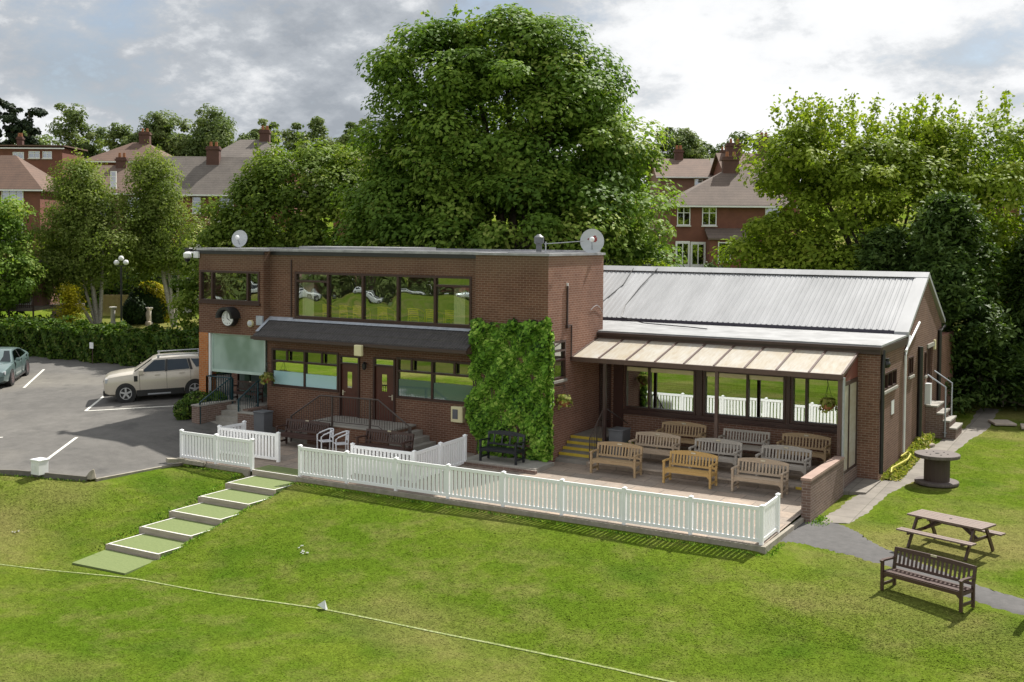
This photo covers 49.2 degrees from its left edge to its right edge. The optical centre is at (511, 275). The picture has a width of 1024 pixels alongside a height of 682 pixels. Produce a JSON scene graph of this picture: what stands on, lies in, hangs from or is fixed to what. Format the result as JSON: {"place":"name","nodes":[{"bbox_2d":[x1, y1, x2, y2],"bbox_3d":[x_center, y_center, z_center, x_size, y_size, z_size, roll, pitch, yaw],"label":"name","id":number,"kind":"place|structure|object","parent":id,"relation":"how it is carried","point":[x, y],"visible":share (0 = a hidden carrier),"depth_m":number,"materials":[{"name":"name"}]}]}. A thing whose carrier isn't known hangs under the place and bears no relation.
{"place":"outdoors","nodes":[
{"label":"outdoors","id":0,"kind":"place"},
{"bbox_2d":[185,430,800,545],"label":"terrace","id":1,"kind":"structure","parent":0,"point":[790,507],"depth_m":32.31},
{"bbox_2d":[179,429,254,470],"bbox_3d":[-9.443,5.539,35.680,3.190,1.040,0.110,2,2,30],"label":"picket fence","id":2,"kind":"object","parent":1,"relation":"on","point":[210,448],"visible":0.99,"depth_m":35.63,"materials":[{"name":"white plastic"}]},
{"bbox_2d":[217,420,280,461],"bbox_3d":[-8.373,5.465,36.945,2.642,1.064,1.119,2,2,30],"label":"picket fence","id":3,"kind":"object","parent":1,"relation":"on","point":[239,430],"visible":0.7,"depth_m":36.35,"materials":[{"name":"white plastic"}]},
{"bbox_2d":[253,409,273,437],"bbox_3d":[-8.899,5.293,39.977,0.540,0.950,0.520,2,2,30],"label":"storage bin","id":4,"kind":"object","parent":1,"relation":"on","point":[263,420],"visible":0.85,"depth_m":39.80,"materials":[{"name":"grey plastic"}]},
{"bbox_2d":[275,418,329,448],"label":"garden bench","id":5,"kind":"object","parent":1,"relation":"on","point":[286,434],"visible":0.92,"depth_m":38.24,"materials":[{"name":"brown wood"}]},
{"bbox_2d":[283,415,435,456],"bbox_3d":[-5.205,5.487,38.489,5.730,0.860,1.625,2,2,30],"label":"landing","id":6,"kind":"object","parent":1,"relation":"on","point":[421,441],"depth_m":37.89,"materials":[{"name":"brown brick"}]},
{"bbox_2d":[290,395,411,455],"bbox_3d":[-5.495,4.949,37.701,5.172,1.784,0.056,2,2,30],"label":"balustrade","id":7,"kind":"object","parent":6,"relation":"on","point":[370,425],"visible":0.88,"depth_m":37.58,"materials":[{"name":"metal"}]},
{"bbox_2d":[355,429,413,459],"bbox_3d":[-4.120,5.487,36.228,1.915,0.891,0.624,2,2,30],"label":"garden bench","id":8,"kind":"object","parent":1,"relation":"on","point":[403,444],"visible":0.88,"depth_m":36.34,"materials":[{"name":"brown wood"}]},
{"bbox_2d":[350,434,466,482],"bbox_3d":[-3.182,5.561,34.782,2.391,1.107,2.911,2,2,30],"label":"picket fence","id":9,"kind":"object","parent":1,"relation":"on","point":[444,453],"visible":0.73,"depth_m":33.96,"materials":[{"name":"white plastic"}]},
{"bbox_2d":[462,454,553,473],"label":"slab","id":10,"kind":"structure","parent":1,"relation":"on","point":[505,463],"depth_m":34.97,"materials":[{"name":"concrete"}]},
{"bbox_2d":[479,430,525,464],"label":"garden bench","id":11,"kind":"object","parent":10,"relation":"on","point":[488,448],"visible":1,"depth_m":35.26,"materials":[{"name":"black paint"}]},
{"bbox_2d":[298,444,780,545],"bbox_3d":[0.091,5.761,30.862,14.460,1.071,1.390,2,2,30],"label":"picket fence","id":12,"kind":"object","parent":1,"relation":"on","point":[767,520],"visible":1,"depth_m":29.52,"materials":[{"name":"white plastic"}]},
{"bbox_2d":[555,426,609,464],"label":"door steps","id":13,"kind":"structure","parent":1,"relation":"on","point":[575,449],"depth_m":36.08,"materials":[{"name":"concrete"}]},
{"bbox_2d":[590,441,642,477],"bbox_3d":[3.180,5.572,34.077,1.515,0.931,0.624,2,2,29],"label":"garden bench","id":14,"kind":"object","parent":1,"relation":"on","point":[634,464],"visible":1,"depth_m":34.15,"materials":[{"name":"brown wood"}]},
{"bbox_2d":[662,450,717,488],"bbox_3d":[5.217,5.634,32.728,1.515,0.931,0.624,2,2,31],"label":"garden bench","id":15,"kind":"object","parent":1,"relation":"on","point":[709,474],"visible":1,"depth_m":32.81,"materials":[{"name":"brown wood"}]},
{"bbox_2d":[586,453,803,492],"bbox_3d":[5.888,6.023,33.937,7.280,0.270,1.640,2,2,30],"label":"seating step","id":16,"kind":"object","parent":1,"relation":"on","point":[795,480],"visible":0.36,"depth_m":33.67,"materials":[{"name":"concrete"}]},
{"bbox_2d":[608,426,630,455],"bbox_3d":[3.485,5.366,36.259,0.540,0.850,0.660,2,2,30],"label":"storage bin","id":17,"kind":"object","parent":16,"relation":"on","point":[618,434],"visible":0.74,"depth_m":36.03,"materials":[{"name":"grey plastic"}]},
{"bbox_2d":[628,431,680,466],"bbox_3d":[4.454,5.380,34.903,1.515,0.931,0.624,2,2,30],"label":"garden bench","id":18,"kind":"object","parent":16,"relation":"on","point":[658,435],"visible":0.81,"depth_m":34.99,"materials":[{"name":"brown wood"}]},
{"bbox_2d":[588,462,793,487],"bbox_3d":[5.195,5.923,33.359,6.500,0.049,0.048,2,2,30],"label":"step edging","id":19,"kind":"object","parent":16,"relation":"attached to","point":[728,479],"visible":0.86,"depth_m":33.49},
{"bbox_2d":[688,438,742,474],"bbox_3d":[6.166,5.428,33.870,1.515,0.931,0.624,2,2,29],"label":"garden bench","id":20,"kind":"object","parent":16,"relation":"on","point":[724,442],"visible":0.79,"depth_m":33.94,"materials":[{"name":"grey wood"}]},
{"bbox_2d":[755,445,811,475],"bbox_3d":[7.965,5.479,32.787,1.515,0.931,0.624,2,2,31],"label":"garden bench","id":21,"kind":"object","parent":16,"relation":"on","point":[804,470],"visible":0.81,"depth_m":32.86,"materials":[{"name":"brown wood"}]},
{"bbox_2d":[570,337,858,489],"bbox_3d":[6.256,4.164,35.325,8.889,3.900,2.100,2,2,30],"label":"glazed canopy","id":22,"kind":"object","parent":1,"relation":"on","point":[838,365],"visible":0.92,"depth_m":34.35,"materials":[{"name":"metal"}]},
{"bbox_2d":[626,441,823,474],"bbox_3d":[6.720,5.902,35.359,7.280,0.430,1.660,2,2,30],"label":"seating step","id":23,"kind":"object","parent":1,"relation":"on","point":[815,464],"visible":0.07,"depth_m":35.10,"materials":[{"name":"concrete"}]},
{"bbox_2d":[656,421,706,449],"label":"garden bench","id":24,"kind":"object","parent":23,"relation":"on","point":[686,424],"visible":0.7,"depth_m":36.09,"materials":[{"name":"brown wood"}]},
{"bbox_2d":[718,428,770,456],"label":"garden bench","id":25,"kind":"object","parent":23,"relation":"on","point":[753,447],"visible":0.82,"depth_m":34.94,"materials":[{"name":"grey wood"}]},
{"bbox_2d":[776,433,830,461],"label":"garden bench","id":26,"kind":"object","parent":23,"relation":"on","point":[824,455],"visible":0.82,"depth_m":34.04,"materials":[{"name":"brown wood"}]},
{"bbox_2d":[731,458,789,497],"bbox_3d":[7.032,5.683,31.693,1.515,0.931,0.624,2,2,31],"label":"garden bench","id":27,"kind":"object","parent":1,"relation":"on","point":[738,477],"visible":1,"depth_m":31.76,"materials":[{"name":"brown wood"}]},
{"bbox_2d":[0,182,1023,681],"bbox_3d":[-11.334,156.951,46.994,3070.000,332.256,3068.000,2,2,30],"label":"ground","id":28,"kind":"structure","parent":0,"point":[792,554],"depth_m":25.06,"materials":[{"name":"green plant"}]},
{"bbox_2d":[0,103,27,144],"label":"pine tree","id":29,"kind":"object","parent":28,"relation":"on","point":[12,131],"visible":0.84,"depth_m":139.51,"materials":[{"name":"green plant"}]},
{"bbox_2d":[0,194,52,311],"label":"garden tree","id":30,"kind":"object","parent":28,"relation":"on","point":[20,267],"visible":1,"depth_m":65.60,"materials":[{"name":"green plant"}]},
{"bbox_2d":[10,107,48,144],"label":"pine tree","id":31,"kind":"object","parent":28,"relation":"on","point":[26,124],"visible":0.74,"depth_m":139.77,"materials":[{"name":"green plant"}]},
{"bbox_2d":[0,155,68,258],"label":"brick house","id":32,"kind":"structure","parent":28,"relation":"on","point":[23,179],"depth_m":92.56,"materials":[{"name":"red ceramic"}]},
{"bbox_2d":[0,260,84,319],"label":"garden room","id":33,"kind":"object","parent":28,"relation":"on","point":[33,305],"visible":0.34,"depth_m":69.19,"materials":[{"name":"brown brick"}]},
{"bbox_2d":[0,133,87,207],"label":"brick house","id":34,"kind":"structure","parent":28,"relation":"on","point":[42,157],"depth_m":119.99,"materials":[{"name":"red brick"}]},
{"bbox_2d":[0,469,95,480],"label":"kerb","id":35,"kind":"structure","parent":28,"relation":"on","point":[45,475],"depth_m":33.92,"materials":[{"name":"concrete"}]},
{"bbox_2d":[48,281,90,322],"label":"golden conifer","id":36,"kind":"object","parent":28,"relation":"on","point":[67,306],"visible":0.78,"depth_m":66.51,"materials":[{"name":"yellow plant"}]},
{"bbox_2d":[45,103,109,158],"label":"tree","id":37,"kind":"object","parent":28,"relation":"on","point":[73,125],"visible":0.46,"depth_m":129.80,"materials":[{"name":"green plant"}]},
{"bbox_2d":[23,144,154,324],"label":"birch tree","id":38,"kind":"object","parent":28,"relation":"on","point":[81,235],"visible":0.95,"depth_m":69.00,"materials":[{"name":"green plant"}]},
{"bbox_2d":[0,309,198,333],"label":"undergrowth","id":39,"kind":"object","parent":28,"relation":"on","point":[33,318],"visible":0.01,"depth_m":64.26,"materials":[{"name":"green plant"}]},
{"bbox_2d":[102,295,128,315],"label":"fence","id":40,"kind":"object","parent":28,"relation":"on","point":[112,304],"visible":0.54,"depth_m":75.96,"materials":[{"name":"wood"}]},
{"bbox_2d":[0,314,231,374],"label":"clipped hedge","id":41,"kind":"object","parent":28,"relation":"on","point":[54,338],"visible":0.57,"depth_m":55.87,"materials":[{"name":"green plant"}]},
{"bbox_2d":[98,122,133,153],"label":"tree","id":42,"kind":"object","parent":28,"relation":"on","point":[119,133],"visible":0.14,"depth_m":129.40,"materials":[{"name":"green plant"}]},
{"bbox_2d":[93,153,157,255],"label":"brick house","id":43,"kind":"structure","parent":28,"relation":"on","point":[116,173],"depth_m":96.83,"materials":[{"name":"brown ceramic"}]},
{"bbox_2d":[82,128,171,173],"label":"brick house","id":44,"kind":"structure","parent":28,"relation":"on","point":[110,156],"depth_m":116.52,"materials":[{"name":"red ceramic"}]},
{"bbox_2d":[111,267,154,301],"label":"garden shrub","id":45,"kind":"object","parent":28,"relation":"on","point":[128,288],"visible":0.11,"depth_m":78.59,"materials":[{"name":"green plant"}]},
{"bbox_2d":[122,296,147,324],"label":"clipped ball","id":46,"kind":"object","parent":28,"relation":"on","point":[134,310],"visible":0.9,"depth_m":72.56,"materials":[{"name":"green plant"}]},
{"bbox_2d":[0,355,284,477],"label":"car park","id":47,"kind":"structure","parent":28,"relation":"on","point":[44,414],"depth_m":40.69,"materials":[{"name":"asphalt"}]},
{"bbox_2d":[0,347,29,385],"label":"parked sedan","id":48,"kind":"object","parent":47,"relation":"on","point":[14,362],"visible":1,"depth_m":50.19,"materials":[{"name":"teal paint"}]},
{"bbox_2d":[30,457,48,474],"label":"bollard block","id":49,"kind":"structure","parent":47,"relation":"on","point":[39,465],"depth_m":33.87,"materials":[{"name":"concrete"}]},
{"bbox_2d":[103,348,198,402],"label":"parked suv","id":50,"kind":"object","parent":47,"relation":"on","point":[159,373],"visible":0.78,"depth_m":45.18,"materials":[{"name":"beige paint"}]},
{"bbox_2d":[128,281,169,322],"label":"golden yew","id":51,"kind":"object","parent":28,"relation":"on","point":[155,298],"visible":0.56,"depth_m":73.41,"materials":[{"name":"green plant"}]},
{"bbox_2d":[95,458,206,481],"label":"sandstone kerb","id":52,"kind":"structure","parent":28,"relation":"on","point":[178,461],"depth_m":35.57,"materials":[{"name":"stone"}]},
{"bbox_2d":[112,139,211,326],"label":"birch tree","id":53,"kind":"object","parent":28,"relation":"on","point":[156,203],"visible":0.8,"depth_m":71.22,"materials":[{"name":"green plant"}]},
{"bbox_2d":[128,110,195,155],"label":"tree","id":54,"kind":"object","parent":28,"relation":"on","point":[158,127],"visible":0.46,"depth_m":128.72,"materials":[{"name":"green plant"}]},
{"bbox_2d":[72,465,311,574],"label":"turf steps","id":55,"kind":"structure","parent":28,"relation":"on","point":[176,530],"depth_m":30.70,"materials":[{"name":"green"}]},
{"bbox_2d":[173,390,226,419],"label":"box shrub","id":56,"kind":"object","parent":28,"relation":"on","point":[182,408],"visible":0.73,"depth_m":41.29,"materials":[{"name":"green plant"}]},
{"bbox_2d":[173,103,236,156],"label":"tree","id":57,"kind":"object","parent":28,"relation":"on","point":[214,127],"visible":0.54,"depth_m":128.29,"materials":[{"name":"green plant"}]},
{"bbox_2d":[154,142,256,247],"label":"brick house","id":58,"kind":"structure","parent":28,"relation":"on","point":[210,174],"depth_m":96.66,"materials":[{"name":"grey tile"}]},
{"bbox_2d":[165,211,253,330],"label":"elder bush","id":59,"kind":"object","parent":28,"relation":"on","point":[190,284],"visible":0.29,"depth_m":59.55,"materials":[{"name":"green plant"}]},
{"bbox_2d":[191,398,266,435],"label":"entrance stair","id":60,"kind":"object","parent":28,"relation":"on","point":[224,413],"visible":0.66,"depth_m":40.94,"materials":[{"name":"concrete"}]},
{"bbox_2d":[199,373,258,423],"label":"stair railing","id":61,"kind":"object","parent":60,"relation":"on","point":[231,381],"visible":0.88,"depth_m":41.50,"materials":[{"name":"metal"}]},
{"bbox_2d":[221,126,308,230],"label":"brick house","id":62,"kind":"structure","parent":28,"relation":"on","point":[242,148],"depth_m":102.28,"materials":[{"name":"brown tile"}]},
{"bbox_2d":[194,124,414,264],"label":"elder tree","id":63,"kind":"object","parent":28,"relation":"on","point":[265,190],"visible":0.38,"depth_m":57.84,"materials":[{"name":"green plant"}]},
{"bbox_2d":[280,116,334,176],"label":"tree","id":64,"kind":"object","parent":28,"relation":"on","point":[316,126],"visible":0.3,"depth_m":109.64,"materials":[{"name":"green plant"}]},
{"bbox_2d":[0,564,674,681],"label":"boundary line","id":65,"kind":"object","parent":28,"relation":"on","point":[383,621],"visible":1,"depth_m":23.70,"materials":[{"name":"paint"}]},
{"bbox_2d":[327,118,374,161],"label":"tree","id":66,"kind":"object","parent":28,"relation":"on","point":[344,138],"visible":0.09,"depth_m":109.26,"materials":[{"name":"green plant"}]},
{"bbox_2d":[196,246,605,461],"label":"brick clubhouse","id":67,"kind":"structure","parent":28,"relation":"on","point":[302,347],"depth_m":39.28,"materials":[{"name":"brick"}]},
{"bbox_2d":[215,307,240,325],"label":"wall clock","id":68,"kind":"object","parent":67,"relation":"attached to","point":[230,316],"depth_m":41.95,"materials":[{"name":"black plastic"}]},
{"bbox_2d":[200,270,259,302],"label":"window","id":69,"kind":"structure","parent":67,"relation":"in","point":[213,272],"depth_m":42.19,"materials":[{"name":"brown glass"}]},
{"bbox_2d":[230,380,263,402],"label":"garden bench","id":70,"kind":"object","parent":67,"relation":"on","point":[236,392],"visible":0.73,"depth_m":42.68,"materials":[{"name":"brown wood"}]},
{"bbox_2d":[271,348,338,391],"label":"window","id":71,"kind":"structure","parent":67,"relation":"in","point":[291,368],"depth_m":40.72,"materials":[{"name":"clear glass"}]},
{"bbox_2d":[342,364,357,417],"bbox_3d":[-5.767,4.095,39.723,0.820,1.900,0.140,2,2,30],"label":"door","id":72,"kind":"structure","parent":67,"relation":"in","point":[349,373],"depth_m":39.74,"materials":[{"name":"brown wood"}]},
{"bbox_2d":[295,272,471,327],"bbox_3d":[-4.647,0.776,39.174,7.680,1.700,0.114,2,2,30],"label":"window","id":73,"kind":"structure","parent":67,"relation":"in","point":[436,285],"depth_m":38.95,"materials":[{"name":"brown glass"}]},
{"bbox_2d":[376,366,392,420],"bbox_3d":[-4.435,4.119,38.970,0.800,1.915,0.100,2,2,30],"label":"door","id":74,"kind":"structure","parent":67,"relation":"in","point":[384,375],"depth_m":38.96,"materials":[{"name":"brown wood"}]},
{"bbox_2d":[396,357,474,403],"bbox_3d":[-2.607,3.548,37.858,3.220,1.420,0.170,2,2,30],"label":"window","id":75,"kind":"structure","parent":67,"relation":"in","point":[443,381],"depth_m":37.90,"materials":[{"name":"clear glass"}]},
{"bbox_2d":[463,316,554,461],"bbox_3d":[-0.153,3.555,35.925,3.243,4.650,0.655,2,2,30],"label":"creeper","id":76,"kind":"object","parent":67,"relation":"attached to","point":[522,401],"visible":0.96,"depth_m":35.72,"materials":[{"name":"green plant"}]},
{"bbox_2d":[553,340,565,380],"bbox_3d":[1.494,2.704,35.943,0.112,1.260,0.840,2,2,30],"label":"window","id":77,"kind":"structure","parent":67,"relation":"in","point":[560,346],"depth_m":36.05,"materials":[{"name":"clear glass"}]},
{"bbox_2d":[580,229,603,252],"bbox_3d":[2.735,-1.115,38.176,0.625,1.004,0.588,-1,2,-38],"label":"satellite dish","id":78,"kind":"object","parent":67,"relation":"on","point":[593,240],"visible":0.98,"depth_m":38.21,"materials":[{"name":"metal"}]},
{"bbox_2d":[1,465,829,559],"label":"grass tufts","id":79,"kind":"object","parent":28,"relation":"on","point":[819,519],"visible":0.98,"depth_m":30.02,"materials":[{"name":"green plant"}]},
{"bbox_2d":[196,463,803,553],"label":"terrace kerb","id":80,"kind":"structure","parent":28,"relation":"on","point":[771,543],"depth_m":29.39,"materials":[{"name":"concrete"}]},
{"bbox_2d":[321,0,687,266],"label":"sycamore tree","id":81,"kind":"object","parent":28,"relation":"on","point":[513,170],"visible":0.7,"depth_m":51.49,"materials":[{"name":"green plant"}]},
{"bbox_2d":[0,121,1023,196],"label":"hillside wood","id":82,"kind":"object","parent":28,"relation":"on","point":[713,150],"visible":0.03,"depth_m":139.12,"materials":[{"name":"plant"}]},
{"bbox_2d":[647,145,713,232],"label":"brick house","id":83,"kind":"structure","parent":28,"relation":"on","point":[686,174],"depth_m":105.79,"materials":[{"name":"brown tile"}]},
{"bbox_2d":[654,127,709,159],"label":"tree","id":84,"kind":"object","parent":28,"relation":"on","point":[687,140],"visible":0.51,"depth_m":128.22,"materials":[{"name":"green plant"}]},
{"bbox_2d":[653,152,797,267],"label":"brick house","id":85,"kind":"structure","parent":28,"relation":"on","point":[725,204],"depth_m":85.10,"materials":[{"name":"brown brick"}]},
{"bbox_2d":[675,241,689,266],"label":"door","id":86,"kind":"structure","parent":85,"relation":"in","point":[685,245],"depth_m":85.10,"materials":[{"name":"plastic"}]},
{"bbox_2d":[676,207,690,226],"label":"window","id":87,"kind":"structure","parent":85,"relation":"in","point":[683,216],"depth_m":85.04,"materials":[{"name":"plastic"}]},
{"bbox_2d":[690,242,705,266],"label":"door","id":88,"kind":"structure","parent":85,"relation":"in","point":[697,250],"depth_m":85.12,"materials":[{"name":"plastic"}]},
{"bbox_2d":[701,207,716,226],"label":"window","id":89,"kind":"structure","parent":85,"relation":"in","point":[709,214],"depth_m":85.04,"materials":[{"name":"plastic"}]},
{"bbox_2d":[709,132,799,234],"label":"brick house","id":90,"kind":"structure","parent":28,"relation":"on","point":[716,167],"depth_m":101.57,"materials":[{"name":"red ceramic"}]},
{"bbox_2d":[597,265,953,479],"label":"brick hall","id":91,"kind":"structure","parent":28,"relation":"on","point":[887,326],"depth_m":38.01,"materials":[{"name":"brown brick"}]},
{"bbox_2d":[599,363,611,426],"bbox_3d":[3.213,4.085,38.434,0.520,2.200,0.075,2,2,30],"label":"door","id":92,"kind":"structure","parent":91,"relation":"in","point":[609,366],"depth_m":38.38,"materials":[{"name":"brown glass"}]},
{"bbox_2d":[624,365,695,413],"bbox_3d":[4.941,3.765,37.341,2.550,1.500,0.124,2,2,30],"label":"window","id":93,"kind":"structure","parent":91,"relation":"in","point":[664,392],"depth_m":37.36,"materials":[{"name":"clear glass"}]},
{"bbox_2d":[703,370,785,422],"bbox_3d":[7.450,3.834,35.878,2.720,1.500,0.124,2,2,30],"label":"window","id":94,"kind":"structure","parent":91,"relation":"in","point":[762,400],"depth_m":35.80,"materials":[{"name":"clear glass"}]},
{"bbox_2d":[791,377,837,426],"bbox_3d":[9.549,3.892,34.655,1.780,1.500,0.124,2,2,30],"label":"window","id":95,"kind":"structure","parent":91,"relation":"in","point":[806,393],"depth_m":34.80,"materials":[{"name":"clear glass"}]},
{"bbox_2d":[801,456,844,522],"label":"brick wall","id":96,"kind":"structure","parent":28,"relation":"on","point":[822,489],"depth_m":30.28,"materials":[{"name":"brick"}]},
{"bbox_2d":[843,477,880,494],"bbox_3d":[10.347,6.348,33.081,0.700,0.350,1.960,2,2,30],"label":"slab apron","id":97,"kind":"object","parent":28,"relation":"on","point":[857,485],"visible":0.64,"depth_m":32.95,"materials":[{"name":"concrete"}]},
{"bbox_2d":[709,86,1023,332],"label":"maple tree","id":98,"kind":"object","parent":28,"relation":"on","point":[904,156],"visible":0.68,"depth_m":50.52,"materials":[{"name":"green plant"}]},
{"bbox_2d":[845,223,957,392],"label":"cypress tree","id":99,"kind":"object","parent":28,"relation":"on","point":[884,249],"visible":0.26,"depth_m":47.34,"materials":[{"name":"green plant"}]},
{"bbox_2d":[881,432,934,480],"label":"weeds","id":100,"kind":"object","parent":28,"relation":"on","point":[922,442],"visible":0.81,"depth_m":36.32,"materials":[{"name":"green plant"}]},
{"bbox_2d":[880,546,976,612],"bbox_3d":[8.879,6.450,23.894,0.624,0.891,1.915,-1,2,-39],"label":"garden bench","id":101,"kind":"object","parent":28,"relation":"on","point":[960,590],"visible":1,"depth_m":23.88,"materials":[{"name":"brown wood"}]},
{"bbox_2d":[914,449,960,487],"bbox_3d":[12.716,5.750,33.442,1.300,0.912,1.300,2,2,30],"label":"cable spool table","id":102,"kind":"object","parent":28,"relation":"on","point":[936,468],"visible":1,"depth_m":33.12,"materials":[{"name":"grey wood"}]},
{"bbox_2d":[925,400,962,438],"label":"gable steps","id":103,"kind":"structure","parent":28,"relation":"on","point":[934,416],"depth_m":40.28,"materials":[{"name":"brick"}]},
{"bbox_2d":[896,509,1005,561],"bbox_3d":[10.604,6.244,27.021,1.690,0.769,1.900,-1,3,-41],"label":"picnic table","id":104,"kind":"object","parent":28,"relation":"on","point":[970,527],"visible":1,"depth_m":26.83,"materials":[{"name":"brown wood"}]},
{"bbox_2d":[897,189,1023,414],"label":"cypress tree","id":105,"kind":"object","parent":28,"relation":"on","point":[951,251],"visible":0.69,"depth_m":45.25,"materials":[{"name":"green plant"}]},
{"bbox_2d":[977,220,1023,410],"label":"cypress tree","id":106,"kind":"object","parent":28,"relation":"on","point":[1015,281],"visible":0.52,"depth_m":47.42,"materials":[{"name":"green plant"}]},
{"bbox_2d":[0,0,1023,184],"label":"sky","id":107,"kind":"structure","parent":0,"point":[714,69],"materials":[{"name":"grey"}]},
{"bbox_2d":[780,520,1023,614],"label":"path","id":108,"kind":"structure","parent":0,"point":[837,538],"depth_m":27.24,"materials":[{"name":"asphalt"}]},
{"bbox_2d":[823,408,998,523],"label":"slab path","id":109,"kind":"structure","parent":0,"point":[853,509],"depth_m":33.67,"materials":[{"name":"concrete"}]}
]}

